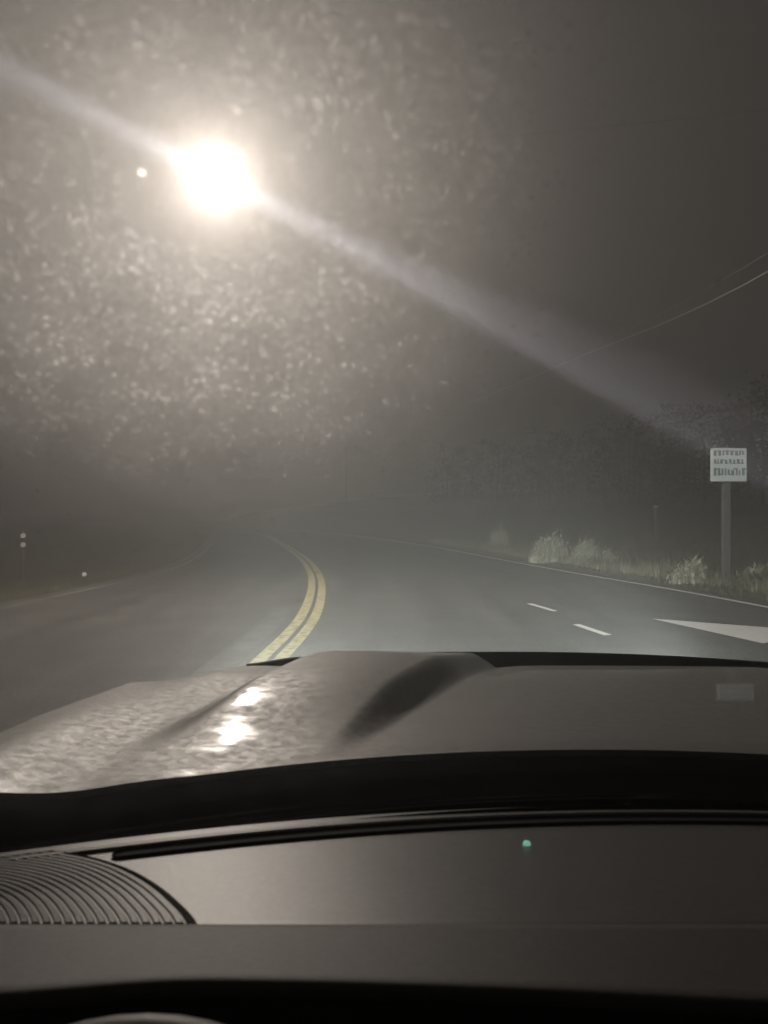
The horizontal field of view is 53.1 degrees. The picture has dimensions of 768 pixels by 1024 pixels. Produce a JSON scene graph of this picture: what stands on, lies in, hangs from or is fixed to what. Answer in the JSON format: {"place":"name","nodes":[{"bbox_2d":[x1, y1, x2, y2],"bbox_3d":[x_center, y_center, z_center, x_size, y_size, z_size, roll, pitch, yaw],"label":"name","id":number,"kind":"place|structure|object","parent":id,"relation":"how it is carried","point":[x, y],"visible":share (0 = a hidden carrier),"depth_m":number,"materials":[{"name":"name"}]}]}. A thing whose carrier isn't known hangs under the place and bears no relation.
{"place":"outdoors","nodes":[
{"label":"outdoors","id":0,"kind":"place"},
{"bbox_2d":[0,523,767,730],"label":"road","id":1,"kind":"structure","parent":0,"point":[228,587],"depth_m":11.74,"materials":[{"name":"grey asphalt"}]},
{"bbox_2d":[0,525,213,608],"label":"edge line","id":2,"kind":"object","parent":1,"relation":"on","point":[121,581],"visible":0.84,"depth_m":17.09,"materials":[{"name":"white paint"}]},
{"bbox_2d":[191,607,293,675],"bbox_3d":[-1.620,1.545,8.750,0.384,0.001,7.503,0,0,0],"label":"worn line","id":3,"kind":"object","parent":1,"relation":"on","point":[237,651],"visible":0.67,"depth_m":9.03,"materials":[{"name":"paint"}]},
{"bbox_2d":[193,525,314,662],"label":"line","id":4,"kind":"object","parent":1,"relation":"on","point":[267,652],"visible":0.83,"depth_m":11.15,"materials":[{"name":"yellow paint"}]},
{"bbox_2d":[196,525,325,659],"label":"line","id":5,"kind":"object","parent":1,"relation":"on","point":[293,645],"visible":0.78,"depth_m":11.48,"materials":[{"name":"yellow paint"}]},
{"bbox_2d":[238,525,767,607],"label":"edge line","id":6,"kind":"object","parent":1,"relation":"on","point":[595,576],"visible":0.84,"depth_m":17.34,"materials":[{"name":"white paint"}]},
{"bbox_2d":[527,603,556,610],"bbox_3d":[2.562,1.545,12.491,0.106,0.001,1.024,0,0,-12],"label":"lane line","id":7,"kind":"object","parent":1,"relation":"on","point":[541,607],"visible":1,"depth_m":12.44,"materials":[{"name":"white paint"}]},
{"bbox_2d":[573,624,610,634],"bbox_3d":[2.730,1.545,10.120,0.115,0.001,0.955,0,0,-10],"label":"lane line","id":8,"kind":"object","parent":1,"relation":"on","point":[591,629],"visible":1,"depth_m":10.11,"materials":[{"name":"white paint"}]},
{"bbox_2d":[656,619,767,642],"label":"lane arrow","id":9,"kind":"object","parent":1,"relation":"on","point":[756,634],"visible":1,"depth_m":10.11,"materials":[{"name":"white paint"}]},
{"bbox_2d":[0,480,767,602],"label":"ground","id":10,"kind":"structure","parent":0,"point":[48,538],"depth_m":38.38,"materials":[{"name":"soil"}]},
{"bbox_2d":[20,531,25,579],"bbox_3d":[-9.380,1.177,19.992,0.130,1.364,0.046,0,0,0],"label":"delineator post","id":11,"kind":"object","parent":10,"relation":"on","point":[22,536],"visible":0.82,"depth_m":19.98,"materials":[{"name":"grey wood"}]},
{"bbox_2d":[82,571,86,581],"bbox_3d":[-6.850,1.530,17.592,0.100,0.340,0.046,0,0,0],"label":"marker stake","id":12,"kind":"object","parent":10,"relation":"on","point":[84,574],"visible":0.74,"depth_m":17.59,"materials":[{"name":"grey wood"}]},
{"bbox_2d":[345,449,346,501],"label":"utility pole","id":13,"kind":"object","parent":10,"relation":"on","point":[345,475],"visible":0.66,"depth_m":130.01,"materials":[{"name":"brown wood"}]},
{"bbox_2d":[346,271,767,452],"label":"overhead wire","id":14,"kind":"object","parent":13,"relation":"attached to","point":[614,342],"visible":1,"depth_m":29.91,"materials":[{"name":"black metal"}]},
{"bbox_2d":[348,252,767,449],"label":"overhead wire","id":15,"kind":"object","parent":13,"relation":"attached to","point":[618,333],"visible":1,"depth_m":29.99,"materials":[{"name":"grey metal"}]},
{"bbox_2d":[484,524,512,546],"bbox_3d":[4.687,0.956,31.523,1.541,1.079,1.688,0,0,25],"label":"dry grass clump","id":16,"kind":"object","parent":10,"relation":"on","point":[495,534],"visible":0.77,"depth_m":31.33,"materials":[{"name":"beige plant"}]},
{"bbox_2d":[525,528,570,563],"bbox_3d":[5.071,0.996,23.595,1.643,1.208,1.838,0,0,-22],"label":"dry grass clump","id":17,"kind":"object","parent":10,"relation":"on","point":[546,551],"visible":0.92,"depth_m":23.48,"materials":[{"name":"beige plant"}]},
{"bbox_2d":[417,370,767,510],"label":"woods","id":18,"kind":"object","parent":10,"relation":"on","point":[635,479],"visible":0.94,"depth_m":45.48,"materials":[{"name":"green plant"}]},
{"bbox_2d":[566,535,625,561],"bbox_3d":[6.286,1.087,22.904,1.902,0.852,1.425,0,0,0],"label":"dry grass clump","id":19,"kind":"object","parent":10,"relation":"on","point":[590,550],"visible":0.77,"depth_m":22.75,"materials":[{"name":"beige plant"}]},
{"bbox_2d":[653,504,658,539],"bbox_3d":[8.830,0.378,24.994,0.200,1.256,0.043,0,0,0],"label":"marker post","id":20,"kind":"object","parent":10,"relation":"on","point":[655,506],"visible":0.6,"depth_m":24.98,"materials":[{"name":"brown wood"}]},
{"bbox_2d":[665,552,715,584],"bbox_3d":[6.642,1.227,16.712,1.080,0.729,1.147,0,0,41],"label":"dry grass clump","id":21,"kind":"object","parent":10,"relation":"on","point":[693,568],"visible":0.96,"depth_m":16.52,"materials":[{"name":"beige plant"}]},
{"bbox_2d":[710,448,746,579],"bbox_3d":[7.270,0.177,16.285,0.760,3.045,0.149,0,0,0],"label":"road sign","id":22,"kind":"object","parent":10,"relation":"on","point":[728,466],"visible":0.94,"depth_m":16.21,"materials":[{"name":"white metal"}]},
{"bbox_2d":[736,561,767,581],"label":"dry grass clump","id":23,"kind":"object","parent":10,"relation":"on","point":[759,571],"visible":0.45,"depth_m":16.76,"materials":[{"name":"beige plant"}]},
{"bbox_2d":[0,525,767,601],"bbox_3d":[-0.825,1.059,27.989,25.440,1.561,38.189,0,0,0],"label":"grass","id":24,"kind":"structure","parent":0,"point":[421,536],"depth_m":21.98,"materials":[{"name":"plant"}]},
{"bbox_2d":[0,0,767,514],"label":"sky","id":25,"kind":"structure","parent":0,"point":[251,322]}
]}

